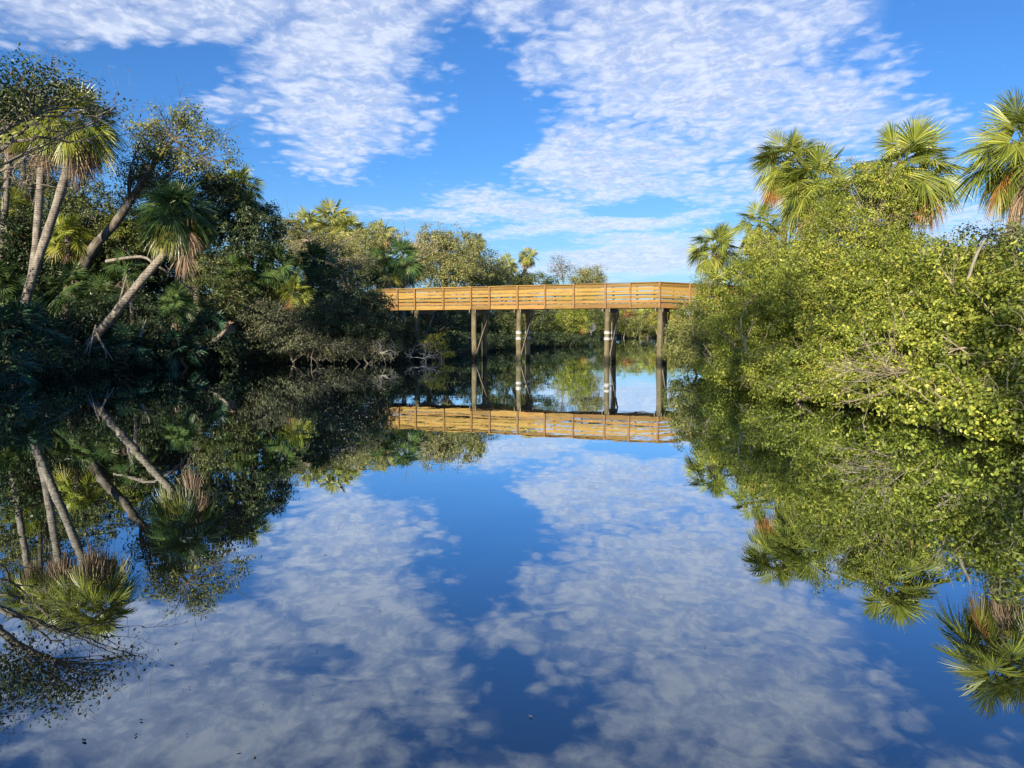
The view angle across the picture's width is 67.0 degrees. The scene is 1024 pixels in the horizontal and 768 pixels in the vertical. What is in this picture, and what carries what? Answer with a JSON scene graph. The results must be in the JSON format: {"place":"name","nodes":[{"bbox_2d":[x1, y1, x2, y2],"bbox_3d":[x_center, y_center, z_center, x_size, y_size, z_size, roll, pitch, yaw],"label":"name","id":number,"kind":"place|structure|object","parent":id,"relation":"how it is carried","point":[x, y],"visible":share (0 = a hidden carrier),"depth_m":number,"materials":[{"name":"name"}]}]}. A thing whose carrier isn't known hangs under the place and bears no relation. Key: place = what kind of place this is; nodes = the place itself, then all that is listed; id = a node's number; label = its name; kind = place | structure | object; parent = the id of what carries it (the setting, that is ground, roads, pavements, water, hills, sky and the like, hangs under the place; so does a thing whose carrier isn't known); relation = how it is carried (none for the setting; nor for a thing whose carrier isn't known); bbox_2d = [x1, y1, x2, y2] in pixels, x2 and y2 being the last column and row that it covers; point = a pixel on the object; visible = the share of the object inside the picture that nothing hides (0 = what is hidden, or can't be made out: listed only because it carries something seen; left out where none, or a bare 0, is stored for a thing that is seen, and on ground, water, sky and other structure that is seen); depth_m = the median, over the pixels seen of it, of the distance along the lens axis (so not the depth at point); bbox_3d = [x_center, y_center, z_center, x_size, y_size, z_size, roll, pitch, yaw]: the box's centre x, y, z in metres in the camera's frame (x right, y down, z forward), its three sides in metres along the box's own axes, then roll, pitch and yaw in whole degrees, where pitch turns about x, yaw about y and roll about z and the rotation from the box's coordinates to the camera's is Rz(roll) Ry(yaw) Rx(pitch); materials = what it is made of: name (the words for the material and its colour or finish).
{"place":"outdoors","nodes":[
{"label":"outdoors","id":0,"kind":"place"},
{"bbox_2d":[0,330,973,424],"bbox_3d":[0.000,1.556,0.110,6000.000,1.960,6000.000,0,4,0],"label":"ground","id":1,"kind":"structure","parent":0,"point":[248,362],"depth_m":36.48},
{"bbox_2d":[0,86,31,282],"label":"palm tree","id":2,"kind":"object","parent":1,"relation":"on","point":[6,182],"visible":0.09,"depth_m":35.69,"materials":[{"name":"green plant"}]},
{"bbox_2d":[0,255,39,327],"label":"palm tree","id":3,"kind":"object","parent":1,"relation":"on","point":[6,291],"visible":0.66,"depth_m":34.08,"materials":[{"name":"green plant"}]},
{"bbox_2d":[0,338,42,386],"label":"saw palmetto","id":4,"kind":"object","parent":1,"relation":"on","point":[28,367],"visible":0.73,"depth_m":22.49,"materials":[{"name":"green plant"}]},
{"bbox_2d":[0,185,50,291],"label":"palm tree","id":5,"kind":"object","parent":1,"relation":"on","point":[13,192],"visible":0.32,"depth_m":37.24,"materials":[{"name":"green plant"}]},
{"bbox_2d":[0,299,53,353],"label":"saw palmetto","id":6,"kind":"object","parent":1,"relation":"on","point":[8,311],"visible":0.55,"depth_m":26.73,"materials":[{"name":"green plant"}]},
{"bbox_2d":[1,87,70,279],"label":"palm tree","id":7,"kind":"object","parent":1,"relation":"on","point":[38,215],"visible":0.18,"depth_m":32.38,"materials":[{"name":"green plant"}]},
{"bbox_2d":[0,297,75,350],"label":"saw palmetto","id":8,"kind":"object","parent":1,"relation":"on","point":[60,340],"visible":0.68,"depth_m":27.25,"materials":[{"name":"green plant"}]},
{"bbox_2d":[10,330,77,376],"bbox_3d":[-16.396,-0.965,26.769,2.457,1.900,2.458,3,5,38],"label":"saw palmetto","id":9,"kind":"object","parent":1,"relation":"on","point":[39,338],"visible":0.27,"depth_m":26.56,"materials":[{"name":"green plant"}]},
{"bbox_2d":[0,61,96,252],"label":"leafy tree","id":10,"kind":"object","parent":1,"relation":"on","point":[2,160],"visible":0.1,"depth_m":37.77,"materials":[{"name":"green plant"}]},
{"bbox_2d":[45,212,94,343],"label":"palm tree","id":11,"kind":"object","parent":1,"relation":"on","point":[81,247],"visible":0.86,"depth_m":35.49,"materials":[{"name":"green plant"}]},
{"bbox_2d":[0,29,142,167],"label":"overhanging tree","id":12,"kind":"object","parent":1,"relation":"on","point":[10,111],"visible":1,"depth_m":19.11,"materials":[{"name":"green plant"}]},
{"bbox_2d":[0,71,172,233],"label":"bare limb","id":13,"kind":"object","parent":12,"relation":"attached to","point":[16,164],"visible":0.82,"depth_m":20.87,"materials":[{"name":"grey plant"}]},
{"bbox_2d":[32,254,110,349],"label":"palm tree","id":14,"kind":"object","parent":1,"relation":"on","point":[69,267],"visible":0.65,"depth_m":33.48,"materials":[{"name":"green plant"}]},
{"bbox_2d":[13,76,130,326],"bbox_3d":[-18.093,-7.266,32.209,4.452,10.622,4.083,4,5,41],"label":"palm tree","id":15,"kind":"object","parent":1,"relation":"on","point":[72,153],"visible":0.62,"depth_m":31.74,"materials":[{"name":"green plant"}]},
{"bbox_2d":[14,157,166,339],"bbox_3d":[-20.540,-6.699,38.011,7.611,10.720,5.200,1,4,18],"label":"leafy tree","id":16,"kind":"object","parent":1,"relation":"on","point":[81,204],"visible":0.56,"depth_m":37.12,"materials":[{"name":"green plant"}]},
{"bbox_2d":[40,280,151,360],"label":"shrub","id":17,"kind":"object","parent":1,"relation":"on","point":[70,328],"visible":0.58,"depth_m":31.83,"materials":[{"name":"green plant"}]},
{"bbox_2d":[73,271,129,357],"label":"palm tree","id":18,"kind":"object","parent":1,"relation":"on","point":[100,279],"visible":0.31,"depth_m":33.19,"materials":[{"name":"green plant"}]},
{"bbox_2d":[96,210,144,334],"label":"palm tree","id":19,"kind":"object","parent":1,"relation":"on","point":[124,231],"visible":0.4,"depth_m":37.55,"materials":[{"name":"green plant"}]},
{"bbox_2d":[90,320,160,366],"bbox_3d":[-15.733,-1.537,31.516,2.626,2.179,2.683,0,4,0],"label":"saw palmetto","id":20,"kind":"object","parent":1,"relation":"on","point":[123,330],"visible":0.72,"depth_m":31.05,"materials":[{"name":"green plant"}]},
{"bbox_2d":[99,245,151,350],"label":"palm tree","id":21,"kind":"object","parent":1,"relation":"on","point":[130,281],"visible":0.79,"depth_m":32.17,"materials":[{"name":"green plant"}]},
{"bbox_2d":[105,249,192,290],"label":"dead branch","id":22,"kind":"object","parent":21,"relation":"attached to","point":[132,257],"visible":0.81,"depth_m":31.23,"materials":[{"name":"wood"}]},
{"bbox_2d":[79,176,220,359],"bbox_3d":[-13.946,-4.107,28.696,6.544,7.377,3.278,0,4,0],"label":"palm tree","id":23,"kind":"object","parent":1,"relation":"on","point":[175,237],"visible":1,"depth_m":28.31,"materials":[{"name":"green plant"}]},
{"bbox_2d":[58,73,253,319],"bbox_3d":[-16.105,-8.217,35.868,9.583,10.647,4.356,1,4,10],"label":"oak tree","id":24,"kind":"object","parent":1,"relation":"on","point":[163,151],"visible":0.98,"depth_m":35.27,"materials":[{"name":"green plant"}]},
{"bbox_2d":[145,326,206,369],"bbox_3d":[-14.335,-1.431,33.047,2.661,2.195,2.782,0,4,0],"label":"saw palmetto","id":25,"kind":"object","parent":1,"relation":"on","point":[171,334],"visible":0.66,"depth_m":32.74,"materials":[{"name":"green plant"}]},
{"bbox_2d":[155,281,206,355],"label":"palm tree","id":26,"kind":"object","parent":1,"relation":"on","point":[184,300],"visible":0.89,"depth_m":33.20,"materials":[{"name":"green plant"}]},
{"bbox_2d":[109,297,253,365],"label":"shrub","id":27,"kind":"object","parent":1,"relation":"on","point":[225,347],"visible":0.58,"depth_m":33.50,"materials":[{"name":"green plant"}]},
{"bbox_2d":[117,164,250,332],"bbox_3d":[-15.986,-6.641,38.044,6.163,10.845,5.459,-1,4,-20],"label":"leafy tree","id":28,"kind":"object","parent":1,"relation":"on","point":[223,189],"visible":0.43,"depth_m":38.07,"materials":[{"name":"green plant"}]},
{"bbox_2d":[0,174,411,354],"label":"woodland","id":29,"kind":"object","parent":1,"relation":"on","point":[160,279],"visible":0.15,"depth_m":36.84,"materials":[{"name":"green plant"}]},
{"bbox_2d":[186,307,242,365],"bbox_3d":[-13.515,-2.095,35.011,2.818,2.788,3.059,0,4,0],"label":"saw palmetto","id":30,"kind":"object","parent":1,"relation":"on","point":[216,320],"visible":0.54,"depth_m":34.59,"materials":[{"name":"green plant"}]},
{"bbox_2d":[199,320,235,354],"bbox_3d":[-13.029,-1.903,33.869,2.119,1.772,0.522,1,4,19],"label":"fallen log","id":31,"kind":"object","parent":1,"relation":"on","point":[226,330],"visible":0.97,"depth_m":33.68,"materials":[{"name":"wood"}]},
{"bbox_2d":[205,250,262,349],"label":"palm tree","id":32,"kind":"object","parent":1,"relation":"on","point":[240,261],"visible":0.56,"depth_m":37.56,"materials":[{"name":"green plant"}]},
{"bbox_2d":[178,235,290,328],"bbox_3d":[-13.858,-4.306,38.175,5.143,6.350,7.056,3,5,35],"label":"shrub","id":33,"kind":"object","parent":1,"relation":"on","point":[205,271],"visible":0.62,"depth_m":36.75,"materials":[{"name":"green plant"}]},
{"bbox_2d":[211,164,265,347],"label":"palm tree","id":34,"kind":"object","parent":1,"relation":"on","point":[255,184],"visible":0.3,"depth_m":43.40,"materials":[{"name":"green plant"}]},
{"bbox_2d":[232,187,264,349],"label":"palm tree","id":35,"kind":"object","parent":1,"relation":"on","point":[250,194],"visible":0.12,"depth_m":41.41,"materials":[{"name":"green plant"}]},
{"bbox_2d":[204,192,296,353],"bbox_3d":[-13.643,-5.655,39.969,4.844,8.643,6.473,0,4,0],"label":"round tree","id":36,"kind":"object","parent":1,"relation":"on","point":[256,242],"visible":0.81,"depth_m":38.56,"materials":[{"name":"green plant"}]},
{"bbox_2d":[246,241,307,353],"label":"palm tree","id":37,"kind":"object","parent":1,"relation":"on","point":[284,272],"visible":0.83,"depth_m":39.13,"materials":[{"name":"green plant"}]},
{"bbox_2d":[227,295,338,363],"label":"shrub","id":38,"kind":"object","parent":1,"relation":"on","point":[268,328],"visible":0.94,"depth_m":36.21,"materials":[{"name":"green plant"}]},
{"bbox_2d":[276,275,314,358],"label":"palm tree","id":39,"kind":"object","parent":1,"relation":"on","point":[289,296],"visible":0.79,"depth_m":38.63,"materials":[{"name":"green plant"}]},
{"bbox_2d":[0,328,598,387],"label":"undergrowth","id":40,"kind":"object","parent":1,"relation":"on","point":[544,339],"visible":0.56,"depth_m":31.60,"materials":[{"name":"green plant"}]},
{"bbox_2d":[82,324,112,361],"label":"dead branch","id":41,"kind":"object","parent":40,"relation":"on","point":[99,339],"visible":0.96,"depth_m":28.81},
{"bbox_2d":[284,206,329,248],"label":"palm tree","id":42,"kind":"object","parent":1,"relation":"on","point":[313,223],"visible":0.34,"depth_m":66.88,"materials":[{"name":"green plant"}]},
{"bbox_2d":[291,238,339,346],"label":"palm tree","id":43,"kind":"object","parent":1,"relation":"on","point":[320,253],"visible":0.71,"depth_m":45.18,"materials":[{"name":"green plant"}]},
{"bbox_2d":[287,315,350,363],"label":"bare branch","id":44,"kind":"object","parent":1,"relation":"on","point":[316,345],"visible":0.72,"depth_m":36.05,"materials":[{"name":"plant"}]},
{"bbox_2d":[260,241,379,324],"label":"shrub","id":45,"kind":"object","parent":1,"relation":"on","point":[327,284],"visible":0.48,"depth_m":44.27,"materials":[{"name":"green plant"}]},
{"bbox_2d":[302,196,359,335],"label":"palm tree","id":46,"kind":"object","parent":1,"relation":"on","point":[325,210],"visible":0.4,"depth_m":68.33,"materials":[{"name":"green plant"}]},
{"bbox_2d":[281,225,388,281],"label":"forked tree","id":47,"kind":"object","parent":1,"relation":"on","point":[336,249],"visible":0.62,"depth_m":50.93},
{"bbox_2d":[274,196,395,289],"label":"leafy tree","id":48,"kind":"object","parent":1,"relation":"on","point":[366,240],"visible":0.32,"depth_m":60.90,"materials":[{"name":"green plant"}]},
{"bbox_2d":[288,280,406,361],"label":"shrub","id":49,"kind":"object","parent":1,"relation":"on","point":[375,311],"visible":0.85,"depth_m":37.54,"materials":[{"name":"green plant"}]},
{"bbox_2d":[329,210,370,247],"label":"palm tree","id":50,"kind":"object","parent":1,"relation":"on","point":[345,225],"visible":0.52,"depth_m":66.82,"materials":[{"name":"green plant"}]},
{"bbox_2d":[297,334,404,363],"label":"shrub","id":51,"kind":"object","parent":1,"relation":"on","point":[359,348],"visible":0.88,"depth_m":36.82,"materials":[{"name":"green plant"}]},
{"bbox_2d":[354,244,397,344],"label":"palm tree","id":52,"kind":"object","parent":1,"relation":"on","point":[377,255],"visible":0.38,"depth_m":52.08,"materials":[{"name":"green plant"}]},
{"bbox_2d":[367,217,402,295],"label":"palm tree","id":53,"kind":"object","parent":1,"relation":"on","point":[378,224],"visible":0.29,"depth_m":68.89,"materials":[{"name":"green plant"}]},
{"bbox_2d":[375,274,402,338],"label":"palm tree","id":54,"kind":"object","parent":1,"relation":"on","point":[389,282],"visible":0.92,"depth_m":49.63,"materials":[{"name":"green plant"}]},
{"bbox_2d":[373,237,428,342],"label":"palm tree","id":55,"kind":"object","parent":1,"relation":"on","point":[404,268],"visible":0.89,"depth_m":51.11,"materials":[{"name":"green plant"}]},
{"bbox_2d":[369,215,443,260],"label":"bare tree","id":56,"kind":"object","parent":1,"relation":"on","point":[415,245],"visible":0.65,"depth_m":61.18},
{"bbox_2d":[382,311,470,360],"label":"shrub","id":57,"kind":"object","parent":1,"relation":"on","point":[433,330],"visible":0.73,"depth_m":44.16,"materials":[{"name":"green plant"}]},
{"bbox_2d":[382,298,477,348],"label":"shrub","id":58,"kind":"object","parent":1,"relation":"on","point":[458,320],"visible":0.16,"depth_m":57.05,"materials":[{"name":"green plant"}]},
{"bbox_2d":[420,332,461,360],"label":"shrub","id":59,"kind":"object","parent":1,"relation":"on","point":[439,344],"visible":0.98,"depth_m":39.85,"materials":[{"name":"green plant"}]},
{"bbox_2d":[398,221,496,321],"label":"leafy tree","id":60,"kind":"object","parent":1,"relation":"on","point":[462,268],"visible":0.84,"depth_m":66.62,"materials":[{"name":"green plant"}]},
{"bbox_2d":[314,282,632,339],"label":"woodland","id":61,"kind":"object","parent":1,"relation":"on","point":[595,320],"visible":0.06,"depth_m":130.05,"materials":[{"name":"green plant"}]},
{"bbox_2d":[512,247,539,297],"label":"palm tree","id":62,"kind":"object","parent":61,"relation":"on","point":[527,260],"visible":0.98,"depth_m":90.98,"materials":[{"name":"green plant"}]},
{"bbox_2d":[439,294,530,345],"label":"shrub","id":63,"kind":"object","parent":1,"relation":"on","point":[500,328],"visible":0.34,"depth_m":62.94,"materials":[{"name":"green plant"}]},
{"bbox_2d":[469,244,518,301],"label":"leafy tree","id":64,"kind":"object","parent":1,"relation":"on","point":[502,277],"visible":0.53,"depth_m":76.24,"materials":[{"name":"green plant"}]},
{"bbox_2d":[496,251,519,304],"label":"palm tree","id":65,"kind":"object","parent":1,"relation":"on","point":[515,265],"visible":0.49,"depth_m":87.14,"materials":[{"name":"green plant"}]},
{"bbox_2d":[491,293,556,342],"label":"shrub","id":66,"kind":"object","parent":1,"relation":"on","point":[536,324],"visible":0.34,"depth_m":73.17,"materials":[{"name":"green plant"}]},
{"bbox_2d":[480,267,567,321],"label":"leafy tree","id":67,"kind":"object","parent":1,"relation":"on","point":[523,278],"visible":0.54,"depth_m":88.13,"materials":[{"name":"green plant"}]},
{"bbox_2d":[545,251,578,292],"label":"sparse tree","id":68,"kind":"object","parent":1,"relation":"on","point":[560,267],"visible":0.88,"depth_m":110.89,"materials":[{"name":"grey plant"}]},
{"bbox_2d":[372,282,756,362],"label":"footbridge","id":69,"kind":"object","parent":1,"relation":"on","point":[661,306],"visible":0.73,"depth_m":40.59,"materials":[{"name":"brown wood"}]},
{"bbox_2d":[547,292,600,345],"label":"shrub","id":70,"kind":"object","parent":1,"relation":"on","point":[576,315],"visible":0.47,"depth_m":77.76,"materials":[{"name":"green plant"}]},
{"bbox_2d":[564,263,609,331],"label":"leafy tree","id":71,"kind":"object","parent":1,"relation":"on","point":[585,276],"visible":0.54,"depth_m":108.58,"materials":[{"name":"green plant"}]},
{"bbox_2d":[610,299,646,337],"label":"shrub","id":72,"kind":"object","parent":1,"relation":"on","point":[631,316],"visible":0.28,"depth_m":149.42,"materials":[{"name":"green plant"}]},
{"bbox_2d":[622,309,656,337],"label":"shrub","id":73,"kind":"object","parent":1,"relation":"on","point":[638,322],"visible":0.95,"depth_m":145.16,"materials":[{"name":"green plant"}]},
{"bbox_2d":[616,299,690,332],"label":"shrub","id":74,"kind":"object","parent":1,"relation":"on","point":[654,313],"visible":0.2,"depth_m":142.77,"materials":[{"name":"green plant"}]},
{"bbox_2d":[592,310,734,335],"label":"woodland","id":75,"kind":"object","parent":1,"relation":"on","point":[644,332],"visible":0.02,"depth_m":160.43,"materials":[{"name":"green plant"}]},
{"bbox_2d":[658,295,727,374],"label":"shrub","id":76,"kind":"object","parent":1,"relation":"on","point":[696,342],"visible":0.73,"depth_m":28.10,"materials":[{"name":"green plant"}]},
{"bbox_2d":[683,221,740,311],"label":"palm tree","id":77,"kind":"object","parent":1,"relation":"on","point":[719,253],"visible":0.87,"depth_m":38.91,"materials":[{"name":"green plant"}]},
{"bbox_2d":[687,247,761,335],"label":"shrub","id":78,"kind":"object","parent":1,"relation":"on","point":[708,290],"visible":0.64,"depth_m":32.72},
{"bbox_2d":[680,282,814,391],"bbox_3d":[7.004,-1.072,21.990,4.127,3.731,6.812,0,4,0],"label":"shrub","id":79,"kind":"object","parent":1,"relation":"on","point":[729,376],"visible":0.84,"depth_m":22.25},
{"bbox_2d":[726,198,787,334],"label":"palm tree","id":80,"kind":"object","parent":1,"relation":"on","point":[753,217],"visible":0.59,"depth_m":36.93,"materials":[{"name":"green plant"}]},
{"bbox_2d":[746,125,828,261],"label":"palm tree","id":81,"kind":"object","parent":1,"relation":"on","point":[771,157],"visible":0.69,"depth_m":37.08,"materials":[{"name":"green plant"}]},
{"bbox_2d":[732,199,846,307],"bbox_3d":[11.115,-3.989,30.913,4.390,6.682,6.247,1,4,12],"label":"shrub","id":82,"kind":"object","parent":1,"relation":"on","point":[768,247],"visible":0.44,"depth_m":30.09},
{"bbox_2d":[724,238,894,362],"bbox_3d":[9.213,-2.252,23.869,4.793,4.427,4.500,0,4,0],"label":"shrub","id":83,"kind":"object","parent":1,"relation":"on","point":[788,293],"visible":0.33,"depth_m":23.39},
{"bbox_2d":[771,138,854,244],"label":"palm tree","id":84,"kind":"object","parent":1,"relation":"on","point":[792,177],"visible":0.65,"depth_m":33.06,"materials":[{"name":"green plant"}]},
{"bbox_2d":[748,332,881,408],"bbox_3d":[6.982,-0.051,17.232,3.264,2.288,4.063,2,5,29],"label":"shrub","id":85,"kind":"object","parent":1,"relation":"on","point":[809,383],"visible":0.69,"depth_m":17.20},
{"bbox_2d":[688,341,1021,429],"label":"undergrowth","id":86,"kind":"object","parent":1,"relation":"on","point":[863,361],"visible":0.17,"depth_m":16.20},
{"bbox_2d":[767,146,945,357],"bbox_3d":[11.755,-4.194,25.904,5.534,7.709,5.703,0,4,0],"label":"vine covered tree","id":87,"kind":"object","parent":1,"relation":"on","point":[892,231],"visible":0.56,"depth_m":25.41,"materials":[{"name":"plant"}]},
{"bbox_2d":[689,221,1023,373],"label":"undergrowth","id":88,"kind":"object","parent":1,"relation":"on","point":[905,288],"visible":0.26,"depth_m":18.58,"materials":[{"name":"plant"}]},
{"bbox_2d":[838,111,973,241],"bbox_3d":[13.513,-6.128,26.674,4.202,6.358,3.997,0,4,0],"label":"palm tree","id":89,"kind":"object","parent":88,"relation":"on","point":[921,143],"visible":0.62,"depth_m":25.80,"materials":[{"name":"green plant"}]},
{"bbox_2d":[945,83,1023,263],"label":"palm tree","id":90,"kind":"object","parent":88,"relation":"on","point":[1007,183],"visible":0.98,"depth_m":15.31,"materials":[{"name":"green plant"}]},
{"bbox_2d":[793,237,967,371],"bbox_3d":[9.789,-1.839,19.860,4.276,3.918,6.438,3,5,36],"label":"shrub","id":91,"kind":"object","parent":1,"relation":"on","point":[842,304],"visible":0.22,"depth_m":19.25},
{"bbox_2d":[819,268,1018,413],"bbox_3d":[8.447,-0.717,15.880,4.660,3.343,4.106,0,4,0],"label":"shrub","id":92,"kind":"object","parent":1,"relation":"on","point":[906,334],"visible":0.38,"depth_m":15.34,"materials":[{"name":"plant"}]},
{"bbox_2d":[966,238,985,278],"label":"broken branch","id":93,"kind":"object","parent":92,"relation":"on","point":[974,259],"visible":0.89,"depth_m":14.85,"materials":[{"name":"grey plant"}]},
{"bbox_2d":[860,226,1022,307],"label":"shrub","id":94,"kind":"object","parent":1,"relation":"on","point":[942,244],"visible":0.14,"depth_m":19.19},
{"bbox_2d":[869,351,1023,441],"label":"shrub","id":95,"kind":"object","parent":1,"relation":"on","point":[959,411],"visible":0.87,"depth_m":12.21,"materials":[{"name":"plant"}]},
{"bbox_2d":[910,238,1023,415],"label":"shrub","id":96,"kind":"object","parent":1,"relation":"on","point":[990,324],"visible":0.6,"depth_m":13.41,"materials":[{"name":"plant"}]},
{"bbox_2d":[943,192,1023,274],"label":"shrub","id":97,"kind":"object","parent":1,"relation":"on","point":[1002,236],"visible":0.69,"depth_m":15.35,"materials":[{"name":"green plant"}]},
{"bbox_2d":[958,238,1020,294],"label":"shrub","id":98,"kind":"object","parent":1,"relation":"on","point":[977,264],"visible":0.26,"depth_m":15.52,"materials":[{"name":"green plant"}]},
{"bbox_2d":[977,340,1023,443],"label":"shrub","id":99,"kind":"object","parent":1,"relation":"on","point":[1018,375],"visible":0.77,"depth_m":11.09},
{"bbox_2d":[0,338,1023,767],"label":"water","id":100,"kind":"structure","parent":0,"point":[634,554],"depth_m":5.23,"materials":[{"name":"liquid"}]},
{"bbox_2d":[226,358,588,462],"bbox_3d":[-3.540,-1.160,39.723,16.128,0.007,60.549,0,4,0],"label":"floating debris","id":101,"kind":"object","parent":100,"relation":"on","point":[357,426],"visible":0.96,"depth_m":12.72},
{"bbox_2d":[817,286,916,421],"bbox_3d":[6.178,-0.544,13.597,1.527,2.452,2.401,3,5,32],"label":"bare branch","id":102,"kind":"object","parent":100,"relation":"on","point":[880,373],"visible":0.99,"depth_m":13.67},
{"bbox_2d":[0,0,1023,328],"label":"sky","id":103,"kind":"structure","parent":0,"point":[611,133],"materials":[{"name":"blue"}]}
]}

